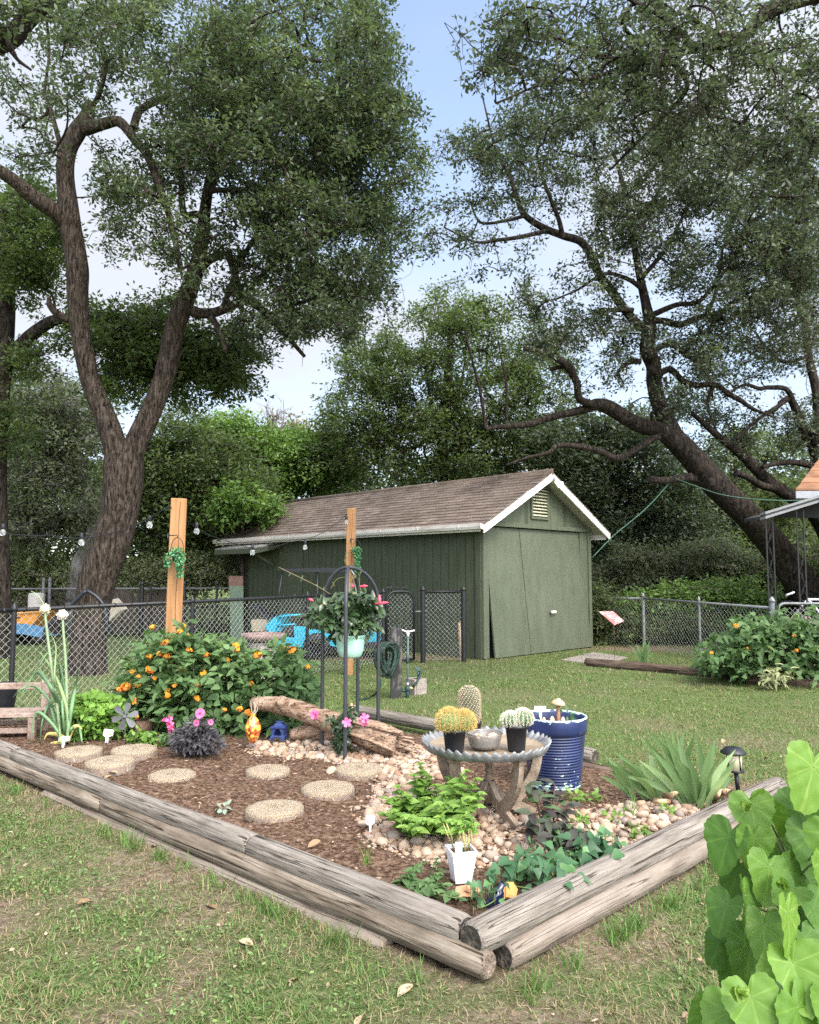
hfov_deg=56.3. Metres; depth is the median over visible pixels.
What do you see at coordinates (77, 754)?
stepping stone
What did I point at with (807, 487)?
house
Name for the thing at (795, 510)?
porch
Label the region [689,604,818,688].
lantana
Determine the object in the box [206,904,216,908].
dry leaf
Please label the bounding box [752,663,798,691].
wilted weed
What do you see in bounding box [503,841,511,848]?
river stone
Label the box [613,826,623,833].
river stone
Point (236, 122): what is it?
live oak
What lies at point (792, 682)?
landscape timber
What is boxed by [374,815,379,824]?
river stone
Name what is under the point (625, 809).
weed
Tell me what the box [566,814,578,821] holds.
river stone
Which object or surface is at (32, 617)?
orange cart
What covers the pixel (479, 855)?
river stone
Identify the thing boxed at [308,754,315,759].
river stone
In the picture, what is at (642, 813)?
river stone
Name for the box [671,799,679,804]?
river stone
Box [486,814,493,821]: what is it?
river stone
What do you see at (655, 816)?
river stone
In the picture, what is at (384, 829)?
river stone
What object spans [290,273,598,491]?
cedar elm
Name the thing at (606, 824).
river stone
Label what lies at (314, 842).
dry leaf
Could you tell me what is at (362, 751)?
river stone
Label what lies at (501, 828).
river stone
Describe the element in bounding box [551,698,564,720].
mushroom ornament
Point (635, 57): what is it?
live oak
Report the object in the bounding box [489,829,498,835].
river stone
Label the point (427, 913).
landscape timber
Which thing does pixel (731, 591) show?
shrub
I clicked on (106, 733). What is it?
plant marker
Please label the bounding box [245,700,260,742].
glass ornament
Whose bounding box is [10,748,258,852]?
landscape timber
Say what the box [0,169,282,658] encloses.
elm
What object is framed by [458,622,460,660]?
wooden stake
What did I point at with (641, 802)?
river stone
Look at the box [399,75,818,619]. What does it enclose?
live oak
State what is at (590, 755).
landscape timber
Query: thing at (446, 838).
river stone
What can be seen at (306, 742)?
river stone
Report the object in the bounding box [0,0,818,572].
sky
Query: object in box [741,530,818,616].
shrub
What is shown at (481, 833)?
river stone
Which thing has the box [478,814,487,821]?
river stone
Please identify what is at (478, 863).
river stone
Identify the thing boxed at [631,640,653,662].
young iris
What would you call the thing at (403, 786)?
river stone
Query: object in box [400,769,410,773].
river stone
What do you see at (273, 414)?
bare tree
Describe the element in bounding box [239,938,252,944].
dry leaf
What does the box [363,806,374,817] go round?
river stone
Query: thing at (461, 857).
potted plant
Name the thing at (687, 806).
river stone
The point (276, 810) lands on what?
stepping stone
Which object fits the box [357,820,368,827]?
river stone
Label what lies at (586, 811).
river stone
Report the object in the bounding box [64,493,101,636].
tree trunk
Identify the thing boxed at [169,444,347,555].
string lights
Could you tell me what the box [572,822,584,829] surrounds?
river stone
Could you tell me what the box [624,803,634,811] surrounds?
river stone
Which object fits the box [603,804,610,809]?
river stone
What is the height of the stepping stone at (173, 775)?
0.102 m
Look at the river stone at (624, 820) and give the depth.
4.07 m
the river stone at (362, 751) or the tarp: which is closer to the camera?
the river stone at (362, 751)
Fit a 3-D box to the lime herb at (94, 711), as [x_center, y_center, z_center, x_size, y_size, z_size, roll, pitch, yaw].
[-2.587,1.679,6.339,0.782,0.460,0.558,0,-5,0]
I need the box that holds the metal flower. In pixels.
[111,703,137,743]
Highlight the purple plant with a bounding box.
[514,778,605,852]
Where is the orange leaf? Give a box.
[503,882,517,898]
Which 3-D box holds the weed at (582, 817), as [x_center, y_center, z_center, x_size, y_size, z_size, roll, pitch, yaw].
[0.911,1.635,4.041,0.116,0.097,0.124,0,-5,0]
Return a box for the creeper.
[466,867,509,917]
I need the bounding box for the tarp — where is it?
[16,623,57,636]
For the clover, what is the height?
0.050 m
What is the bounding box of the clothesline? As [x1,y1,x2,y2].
[592,478,801,557]
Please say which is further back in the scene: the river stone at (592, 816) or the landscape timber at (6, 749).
the landscape timber at (6, 749)
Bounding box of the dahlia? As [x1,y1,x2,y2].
[165,708,227,758]
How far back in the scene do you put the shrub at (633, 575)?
18.91 m
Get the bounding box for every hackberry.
[191,397,376,503]
[191,473,295,632]
[263,408,318,435]
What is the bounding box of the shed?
[212,468,609,659]
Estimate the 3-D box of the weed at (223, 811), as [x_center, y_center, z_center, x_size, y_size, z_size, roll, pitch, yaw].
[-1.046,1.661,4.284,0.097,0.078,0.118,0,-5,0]
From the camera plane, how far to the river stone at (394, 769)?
5.21 m
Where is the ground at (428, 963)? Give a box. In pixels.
[0,581,818,1023]
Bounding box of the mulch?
[0,706,729,912]
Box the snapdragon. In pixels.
[157,715,179,746]
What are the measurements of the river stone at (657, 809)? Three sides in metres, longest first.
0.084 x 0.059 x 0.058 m
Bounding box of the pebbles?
[238,738,712,868]
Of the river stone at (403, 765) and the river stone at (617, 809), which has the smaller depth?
the river stone at (617, 809)
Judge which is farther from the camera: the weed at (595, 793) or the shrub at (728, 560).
the shrub at (728, 560)
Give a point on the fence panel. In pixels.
(462, 591)
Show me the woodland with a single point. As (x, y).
(130, 554)
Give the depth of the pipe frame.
10.21 m
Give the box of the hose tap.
[410,668,421,688]
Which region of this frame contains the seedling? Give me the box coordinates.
[560,705,576,720]
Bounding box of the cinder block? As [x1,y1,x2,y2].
[405,677,426,694]
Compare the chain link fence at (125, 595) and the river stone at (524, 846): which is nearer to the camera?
the river stone at (524, 846)
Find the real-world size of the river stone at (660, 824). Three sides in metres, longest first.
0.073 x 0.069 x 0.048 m
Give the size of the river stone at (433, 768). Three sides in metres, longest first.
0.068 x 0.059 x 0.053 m
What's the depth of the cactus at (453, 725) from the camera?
4.02 m
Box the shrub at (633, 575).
[591,535,705,608]
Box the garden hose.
[355,642,400,700]
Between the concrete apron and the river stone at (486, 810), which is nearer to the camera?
the river stone at (486, 810)
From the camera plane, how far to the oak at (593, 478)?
20.70 m
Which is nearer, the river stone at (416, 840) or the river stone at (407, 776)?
the river stone at (416, 840)
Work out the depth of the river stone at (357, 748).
5.77 m
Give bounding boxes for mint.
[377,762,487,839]
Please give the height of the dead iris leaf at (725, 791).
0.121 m
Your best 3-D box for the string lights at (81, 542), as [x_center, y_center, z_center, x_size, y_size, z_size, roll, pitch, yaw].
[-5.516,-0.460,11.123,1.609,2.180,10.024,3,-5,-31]
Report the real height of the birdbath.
0.457 m
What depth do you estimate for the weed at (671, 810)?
4.23 m
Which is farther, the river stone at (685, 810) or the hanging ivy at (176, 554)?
the hanging ivy at (176, 554)
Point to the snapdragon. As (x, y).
(164, 736)
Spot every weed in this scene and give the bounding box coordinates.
[214,799,231,813]
[359,842,372,866]
[564,787,584,801]
[570,810,589,829]
[578,787,605,802]
[601,808,624,822]
[609,796,641,814]
[626,821,651,838]
[657,801,675,814]
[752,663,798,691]
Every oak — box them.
[0,0,131,70]
[0,0,442,675]
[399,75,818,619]
[444,0,818,239]
[500,366,750,589]
[668,193,818,538]
[694,414,818,575]
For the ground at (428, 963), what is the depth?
3.26 m
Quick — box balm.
[392,857,467,902]
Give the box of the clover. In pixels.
[0,760,751,1023]
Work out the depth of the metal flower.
6.04 m
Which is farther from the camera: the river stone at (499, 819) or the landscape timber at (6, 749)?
the landscape timber at (6, 749)
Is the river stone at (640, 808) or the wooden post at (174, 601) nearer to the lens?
the river stone at (640, 808)
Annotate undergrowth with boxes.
[24,586,791,636]
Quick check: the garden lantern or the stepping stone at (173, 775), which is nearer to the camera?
the stepping stone at (173, 775)
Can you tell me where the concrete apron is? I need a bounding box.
[560,652,627,662]
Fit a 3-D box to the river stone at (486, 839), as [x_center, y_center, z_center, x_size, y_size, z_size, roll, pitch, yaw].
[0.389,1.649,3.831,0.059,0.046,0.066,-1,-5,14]
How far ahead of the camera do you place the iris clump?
4.46 m
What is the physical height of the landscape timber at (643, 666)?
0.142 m
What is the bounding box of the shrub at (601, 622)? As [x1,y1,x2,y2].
[592,574,731,645]
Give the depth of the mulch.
4.67 m
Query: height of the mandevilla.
0.449 m
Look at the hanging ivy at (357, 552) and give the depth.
11.14 m
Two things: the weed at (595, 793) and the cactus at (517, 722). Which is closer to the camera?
the cactus at (517, 722)
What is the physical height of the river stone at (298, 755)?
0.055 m
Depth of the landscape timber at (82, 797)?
4.88 m
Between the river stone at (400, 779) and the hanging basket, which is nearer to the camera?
the river stone at (400, 779)
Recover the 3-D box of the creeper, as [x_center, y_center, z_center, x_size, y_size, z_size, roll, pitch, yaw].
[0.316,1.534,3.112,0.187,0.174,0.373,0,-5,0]
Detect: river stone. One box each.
[258,746,266,750]
[295,752,303,758]
[299,750,308,753]
[303,739,310,745]
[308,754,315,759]
[325,766,335,774]
[327,753,335,759]
[353,754,360,758]
[354,745,362,750]
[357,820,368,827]
[359,748,366,753]
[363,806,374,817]
[365,834,373,838]
[370,802,378,806]
[371,754,380,761]
[371,799,381,803]
[371,827,379,833]
[373,830,384,837]
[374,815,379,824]
[375,837,388,846]
[376,774,388,780]
[381,827,390,832]
[385,788,392,793]
[386,830,401,838]
[388,845,396,851]
[389,767,398,771]
[390,841,397,847]
[391,774,398,779]
[397,776,405,783]
[398,839,409,850]
[399,763,408,769]
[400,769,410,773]
[400,781,411,788]
[403,774,414,780]
[409,836,425,845]
[411,845,421,850]
[411,849,421,857]
[420,846,431,855]
[424,855,433,859]
[427,835,437,839]
[430,765,438,771]
[431,840,443,847]
[432,848,445,856]
[434,773,442,779]
[443,835,452,842]
[471,836,482,846]
[475,860,483,866]
[476,852,482,858]
[477,830,485,836]
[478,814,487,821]
[480,806,489,813]
[480,822,488,828]
[482,836,492,843]
[483,850,499,859]
[485,826,493,831]
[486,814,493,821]
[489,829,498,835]
[493,835,504,845]
[494,818,501,823]
[496,825,505,831]
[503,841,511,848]
[509,841,521,851]
[519,814,528,821]
[521,843,530,852]
[532,841,543,850]
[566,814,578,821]
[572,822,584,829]
[579,808,589,813]
[587,812,595,820]
[591,822,598,829]
[599,813,612,819]
[600,821,612,828]
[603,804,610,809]
[610,819,621,824]
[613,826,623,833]
[614,807,624,813]
[618,838,627,847]
[619,828,631,838]
[620,817,627,824]
[623,811,633,818]
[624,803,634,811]
[627,819,636,827]
[635,800,645,805]
[635,810,648,818]
[636,806,645,811]
[636,833,644,839]
[646,817,655,823]
[647,813,658,820]
[650,826,657,832]
[654,806,668,813]
[655,820,667,828]
[657,813,668,819]
[669,815,677,822]
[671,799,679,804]
[674,810,684,817]
[677,807,689,813]
[681,804,691,809]
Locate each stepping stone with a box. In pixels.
[54,745,102,763]
[83,755,134,776]
[110,743,157,761]
[147,768,195,782]
[244,799,303,822]
[245,764,289,779]
[301,779,354,800]
[334,762,382,780]
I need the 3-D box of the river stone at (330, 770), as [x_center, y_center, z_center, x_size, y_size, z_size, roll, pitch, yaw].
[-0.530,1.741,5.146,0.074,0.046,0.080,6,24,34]
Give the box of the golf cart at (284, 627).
[248,568,380,658]
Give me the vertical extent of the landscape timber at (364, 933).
0.090 m
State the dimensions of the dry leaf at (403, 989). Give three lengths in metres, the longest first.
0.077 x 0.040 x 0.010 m
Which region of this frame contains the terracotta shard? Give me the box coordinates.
[455,885,479,896]
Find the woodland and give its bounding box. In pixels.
[10,389,815,597]
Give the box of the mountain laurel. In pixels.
[7,354,131,567]
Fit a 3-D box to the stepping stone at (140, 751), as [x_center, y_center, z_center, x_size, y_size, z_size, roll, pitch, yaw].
[-2.043,1.795,5.670,0.331,0.102,0.331,-1,-4,17]
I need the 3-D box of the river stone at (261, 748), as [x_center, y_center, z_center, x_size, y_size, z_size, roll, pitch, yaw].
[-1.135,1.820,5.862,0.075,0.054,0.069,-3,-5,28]
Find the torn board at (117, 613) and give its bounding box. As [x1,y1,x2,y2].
[109,598,127,620]
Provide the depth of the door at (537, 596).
14.14 m
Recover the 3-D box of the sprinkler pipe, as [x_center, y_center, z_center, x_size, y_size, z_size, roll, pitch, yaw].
[-0.025,1.815,9.040,0.178,0.856,0.065,0,-5,0]
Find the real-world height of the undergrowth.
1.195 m
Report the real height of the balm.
0.115 m
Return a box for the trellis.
[320,565,379,759]
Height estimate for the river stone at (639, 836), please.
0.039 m
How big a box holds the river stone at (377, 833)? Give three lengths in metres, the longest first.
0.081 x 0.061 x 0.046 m
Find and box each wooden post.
[164,498,186,666]
[343,508,355,674]
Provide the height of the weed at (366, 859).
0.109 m
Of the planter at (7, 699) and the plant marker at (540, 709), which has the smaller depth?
the plant marker at (540, 709)
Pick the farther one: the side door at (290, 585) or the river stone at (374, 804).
the side door at (290, 585)
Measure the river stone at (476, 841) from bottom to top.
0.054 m
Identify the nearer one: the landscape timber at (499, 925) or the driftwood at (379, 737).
the landscape timber at (499, 925)
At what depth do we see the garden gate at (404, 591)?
12.61 m
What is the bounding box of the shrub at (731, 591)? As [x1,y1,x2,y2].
[601,570,786,641]
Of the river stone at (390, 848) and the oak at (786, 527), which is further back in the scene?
the oak at (786, 527)
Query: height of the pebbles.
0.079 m
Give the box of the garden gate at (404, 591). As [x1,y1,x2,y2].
[385,585,425,661]
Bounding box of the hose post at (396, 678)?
[390,628,401,698]
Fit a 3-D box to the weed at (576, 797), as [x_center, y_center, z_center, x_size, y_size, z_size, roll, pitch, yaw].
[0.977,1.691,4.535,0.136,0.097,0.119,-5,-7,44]
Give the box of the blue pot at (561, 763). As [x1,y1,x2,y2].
[526,709,587,791]
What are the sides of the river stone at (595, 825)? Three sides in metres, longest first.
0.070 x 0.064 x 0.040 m
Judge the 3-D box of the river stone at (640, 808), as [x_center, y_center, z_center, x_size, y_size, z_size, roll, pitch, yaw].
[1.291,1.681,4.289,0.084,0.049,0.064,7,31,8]
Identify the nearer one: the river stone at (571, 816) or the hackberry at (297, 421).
the river stone at (571, 816)
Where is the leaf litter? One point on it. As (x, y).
(336, 845)
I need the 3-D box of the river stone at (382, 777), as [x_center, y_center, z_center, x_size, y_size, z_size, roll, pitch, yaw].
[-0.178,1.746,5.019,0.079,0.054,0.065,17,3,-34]
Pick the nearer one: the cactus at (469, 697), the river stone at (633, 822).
the river stone at (633, 822)
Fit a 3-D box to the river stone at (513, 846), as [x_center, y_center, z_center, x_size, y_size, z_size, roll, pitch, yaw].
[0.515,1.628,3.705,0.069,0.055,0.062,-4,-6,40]
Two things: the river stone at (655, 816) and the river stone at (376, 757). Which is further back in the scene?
the river stone at (376, 757)
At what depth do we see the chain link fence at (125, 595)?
18.41 m
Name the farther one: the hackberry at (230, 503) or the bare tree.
the bare tree
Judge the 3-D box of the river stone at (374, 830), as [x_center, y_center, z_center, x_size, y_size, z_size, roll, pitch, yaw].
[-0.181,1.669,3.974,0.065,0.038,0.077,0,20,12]
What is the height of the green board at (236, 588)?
1.408 m
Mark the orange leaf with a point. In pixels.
(511, 892)
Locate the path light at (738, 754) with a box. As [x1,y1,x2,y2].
[720,746,746,789]
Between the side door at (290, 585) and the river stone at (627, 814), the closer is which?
the river stone at (627, 814)
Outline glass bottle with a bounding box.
[484,881,504,909]
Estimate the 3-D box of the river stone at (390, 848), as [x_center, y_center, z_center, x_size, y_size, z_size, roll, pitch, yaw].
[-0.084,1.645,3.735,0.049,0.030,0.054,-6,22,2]
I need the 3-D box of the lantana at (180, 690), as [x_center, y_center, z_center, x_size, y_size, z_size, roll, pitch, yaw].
[-1.682,1.444,6.652,1.944,1.039,1.041,0,-5,0]
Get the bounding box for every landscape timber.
[0,740,20,758]
[0,756,103,812]
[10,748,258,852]
[40,790,392,947]
[100,799,495,980]
[245,835,471,939]
[348,704,598,762]
[461,777,786,950]
[494,820,738,970]
[583,761,735,792]
[584,658,737,679]
[746,676,818,687]
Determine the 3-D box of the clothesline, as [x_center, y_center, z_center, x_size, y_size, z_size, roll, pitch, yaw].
[5.545,0.006,13.775,1.080,1.588,4.834,4,-6,-38]
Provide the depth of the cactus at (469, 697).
4.43 m
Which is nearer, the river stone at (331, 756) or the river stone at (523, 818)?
the river stone at (523, 818)
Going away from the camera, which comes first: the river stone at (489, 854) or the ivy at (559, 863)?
the ivy at (559, 863)
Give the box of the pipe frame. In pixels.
[41,589,108,640]
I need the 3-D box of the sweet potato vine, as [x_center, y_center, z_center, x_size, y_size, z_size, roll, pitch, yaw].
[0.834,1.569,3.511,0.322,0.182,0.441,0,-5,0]
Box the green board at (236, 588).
[229,576,243,640]
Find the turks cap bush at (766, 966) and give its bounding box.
[687,740,818,1023]
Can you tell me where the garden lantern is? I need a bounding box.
[269,720,288,740]
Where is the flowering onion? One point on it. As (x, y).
(61, 726)
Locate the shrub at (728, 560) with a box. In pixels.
[668,529,776,633]
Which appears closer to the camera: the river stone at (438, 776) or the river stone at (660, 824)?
the river stone at (660, 824)
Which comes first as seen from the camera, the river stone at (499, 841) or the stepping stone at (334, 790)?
the river stone at (499, 841)
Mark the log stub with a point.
(145, 724)
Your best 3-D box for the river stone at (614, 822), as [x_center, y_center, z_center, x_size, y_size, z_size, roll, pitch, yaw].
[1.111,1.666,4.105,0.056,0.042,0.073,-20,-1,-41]
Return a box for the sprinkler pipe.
[402,629,414,697]
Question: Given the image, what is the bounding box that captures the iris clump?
[600,728,735,807]
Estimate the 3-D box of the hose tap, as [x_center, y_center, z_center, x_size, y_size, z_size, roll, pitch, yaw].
[0.081,2.020,9.265,0.096,0.240,0.226,-2,-5,27]
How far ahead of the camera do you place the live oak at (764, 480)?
16.72 m
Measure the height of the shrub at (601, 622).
1.615 m
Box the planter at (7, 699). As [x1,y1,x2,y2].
[0,681,17,725]
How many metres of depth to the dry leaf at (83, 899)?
3.37 m
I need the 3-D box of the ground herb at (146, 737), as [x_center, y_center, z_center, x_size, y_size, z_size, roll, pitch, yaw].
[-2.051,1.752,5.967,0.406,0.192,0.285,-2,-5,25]
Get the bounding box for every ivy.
[163,534,186,578]
[350,538,362,573]
[484,836,592,891]
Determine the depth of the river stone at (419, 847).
3.70 m
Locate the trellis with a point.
(348, 568)
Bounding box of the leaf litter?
[0,699,781,1023]
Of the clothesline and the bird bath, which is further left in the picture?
the bird bath
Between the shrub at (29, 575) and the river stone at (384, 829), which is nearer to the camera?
the river stone at (384, 829)
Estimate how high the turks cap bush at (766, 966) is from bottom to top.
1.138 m
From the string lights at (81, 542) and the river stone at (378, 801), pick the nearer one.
the river stone at (378, 801)
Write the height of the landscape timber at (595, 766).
0.112 m
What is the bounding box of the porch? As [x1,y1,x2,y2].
[744,495,818,622]
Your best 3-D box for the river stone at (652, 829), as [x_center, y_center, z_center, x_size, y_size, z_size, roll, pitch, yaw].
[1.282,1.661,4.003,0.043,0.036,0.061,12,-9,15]
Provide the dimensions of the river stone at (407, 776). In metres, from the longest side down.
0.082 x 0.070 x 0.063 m
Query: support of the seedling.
in the blue pot at (561, 763)
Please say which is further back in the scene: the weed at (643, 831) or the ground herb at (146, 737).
the ground herb at (146, 737)
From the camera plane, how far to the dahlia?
5.55 m
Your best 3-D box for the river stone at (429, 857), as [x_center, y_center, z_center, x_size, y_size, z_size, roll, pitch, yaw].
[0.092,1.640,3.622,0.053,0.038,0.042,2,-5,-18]
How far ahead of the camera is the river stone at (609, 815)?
4.13 m
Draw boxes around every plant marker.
[59,736,69,747]
[103,729,113,742]
[366,815,374,831]
[534,706,545,719]
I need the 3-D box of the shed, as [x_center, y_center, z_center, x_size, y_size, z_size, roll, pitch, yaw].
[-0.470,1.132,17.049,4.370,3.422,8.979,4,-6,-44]
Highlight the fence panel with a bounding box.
[420,586,465,662]
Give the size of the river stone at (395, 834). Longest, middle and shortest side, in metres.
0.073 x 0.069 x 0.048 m
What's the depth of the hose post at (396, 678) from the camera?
8.99 m
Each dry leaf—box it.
[77,898,90,903]
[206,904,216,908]
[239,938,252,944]
[308,839,319,846]
[354,1015,361,1023]
[397,984,412,996]
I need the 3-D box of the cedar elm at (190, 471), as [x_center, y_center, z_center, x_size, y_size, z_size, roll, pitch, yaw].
[-5.590,-0.135,20.055,5.276,6.408,4.403,0,-5,0]
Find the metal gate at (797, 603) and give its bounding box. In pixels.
[777,602,818,620]
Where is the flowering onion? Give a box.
[13,591,82,745]
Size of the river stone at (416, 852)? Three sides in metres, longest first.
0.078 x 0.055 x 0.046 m
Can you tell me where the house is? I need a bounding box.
[795,460,818,520]
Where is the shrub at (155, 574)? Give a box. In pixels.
[116,544,245,633]
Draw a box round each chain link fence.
[0,588,385,718]
[11,578,228,638]
[592,593,774,657]
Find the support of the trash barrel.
on the ground at (428, 963)
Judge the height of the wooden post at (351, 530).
2.732 m
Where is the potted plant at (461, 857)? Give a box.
[432,808,478,883]
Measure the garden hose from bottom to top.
0.687 m
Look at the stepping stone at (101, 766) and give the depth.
5.13 m
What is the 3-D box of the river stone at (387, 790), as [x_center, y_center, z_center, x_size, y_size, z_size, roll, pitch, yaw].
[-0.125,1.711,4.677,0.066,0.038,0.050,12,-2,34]
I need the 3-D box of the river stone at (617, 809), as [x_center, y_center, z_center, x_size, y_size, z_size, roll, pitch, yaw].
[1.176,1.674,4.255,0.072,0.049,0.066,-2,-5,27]
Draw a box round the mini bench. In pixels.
[0,680,50,738]
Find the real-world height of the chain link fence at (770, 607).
1.171 m
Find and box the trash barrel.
[28,593,46,641]
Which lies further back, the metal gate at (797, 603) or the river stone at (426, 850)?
the metal gate at (797, 603)
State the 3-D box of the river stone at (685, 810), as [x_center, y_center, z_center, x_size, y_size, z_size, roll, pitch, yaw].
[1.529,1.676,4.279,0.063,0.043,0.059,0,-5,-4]
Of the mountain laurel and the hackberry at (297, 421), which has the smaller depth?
the mountain laurel
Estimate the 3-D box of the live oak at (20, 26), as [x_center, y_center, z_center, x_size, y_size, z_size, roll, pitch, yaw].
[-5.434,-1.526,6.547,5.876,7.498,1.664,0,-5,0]
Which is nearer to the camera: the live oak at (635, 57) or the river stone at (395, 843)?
the river stone at (395, 843)
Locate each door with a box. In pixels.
[281,552,299,626]
[488,527,591,657]
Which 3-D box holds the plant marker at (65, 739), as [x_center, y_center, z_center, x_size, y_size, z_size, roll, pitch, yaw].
[-2.705,1.804,5.984,0.080,0.095,0.020,0,-19,0]
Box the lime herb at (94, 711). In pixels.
[53,688,136,741]
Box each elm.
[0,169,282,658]
[130,390,289,571]
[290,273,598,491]
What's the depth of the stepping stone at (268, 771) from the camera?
5.08 m
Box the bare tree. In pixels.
[245,391,291,447]
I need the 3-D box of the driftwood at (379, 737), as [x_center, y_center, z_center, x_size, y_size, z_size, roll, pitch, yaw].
[-0.619,1.628,5.848,1.476,0.393,0.264,-2,-5,25]
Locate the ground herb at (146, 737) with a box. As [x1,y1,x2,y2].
[124,724,171,745]
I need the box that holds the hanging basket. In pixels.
[278,551,388,657]
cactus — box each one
[433,705,477,753]
[457,685,481,728]
[499,707,534,751]
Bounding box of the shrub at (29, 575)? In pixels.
[10,551,74,607]
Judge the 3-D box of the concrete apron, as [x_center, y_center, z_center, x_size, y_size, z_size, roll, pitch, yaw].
[3.303,2.554,13.291,0.845,0.050,1.713,-3,-6,34]
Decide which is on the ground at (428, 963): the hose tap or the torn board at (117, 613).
the torn board at (117, 613)
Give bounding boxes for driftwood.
[249,696,421,756]
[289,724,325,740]
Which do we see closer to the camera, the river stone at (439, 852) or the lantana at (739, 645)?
the river stone at (439, 852)
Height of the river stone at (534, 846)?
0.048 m
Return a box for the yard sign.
[600,611,622,656]
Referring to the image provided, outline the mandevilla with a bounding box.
[310,704,368,755]
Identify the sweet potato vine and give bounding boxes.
[555,825,626,867]
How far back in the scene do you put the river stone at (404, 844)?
3.73 m
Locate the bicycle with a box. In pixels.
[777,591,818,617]
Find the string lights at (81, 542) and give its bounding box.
[0,506,168,545]
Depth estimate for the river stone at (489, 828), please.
3.97 m
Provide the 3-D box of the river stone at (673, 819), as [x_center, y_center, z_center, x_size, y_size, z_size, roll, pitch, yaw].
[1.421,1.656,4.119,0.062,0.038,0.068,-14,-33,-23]
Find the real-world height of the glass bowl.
0.090 m
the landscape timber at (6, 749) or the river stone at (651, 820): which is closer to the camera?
the river stone at (651, 820)
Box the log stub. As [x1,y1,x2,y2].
[133,717,152,732]
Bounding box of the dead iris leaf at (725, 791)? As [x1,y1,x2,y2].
[651,788,730,803]
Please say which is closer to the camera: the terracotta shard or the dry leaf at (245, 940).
the dry leaf at (245, 940)
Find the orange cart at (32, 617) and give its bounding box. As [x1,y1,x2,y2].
[16,610,58,641]
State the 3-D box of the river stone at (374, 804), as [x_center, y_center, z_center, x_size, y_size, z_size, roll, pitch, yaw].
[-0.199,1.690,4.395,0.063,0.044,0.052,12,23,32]
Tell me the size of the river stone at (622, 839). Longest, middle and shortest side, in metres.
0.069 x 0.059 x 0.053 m
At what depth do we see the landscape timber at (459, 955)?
3.19 m
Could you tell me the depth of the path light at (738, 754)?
4.70 m
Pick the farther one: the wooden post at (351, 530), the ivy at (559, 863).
the wooden post at (351, 530)
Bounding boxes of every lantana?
[101,618,326,738]
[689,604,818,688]
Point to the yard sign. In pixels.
(614, 618)
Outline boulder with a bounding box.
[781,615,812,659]
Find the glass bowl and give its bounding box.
[466,729,502,750]
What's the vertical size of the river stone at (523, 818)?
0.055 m
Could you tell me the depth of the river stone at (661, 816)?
4.14 m
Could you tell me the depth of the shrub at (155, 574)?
18.55 m
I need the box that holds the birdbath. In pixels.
[421,725,551,829]
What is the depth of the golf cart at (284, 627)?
13.26 m
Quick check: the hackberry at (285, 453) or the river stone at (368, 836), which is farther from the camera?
the hackberry at (285, 453)
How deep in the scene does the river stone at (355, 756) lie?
5.52 m

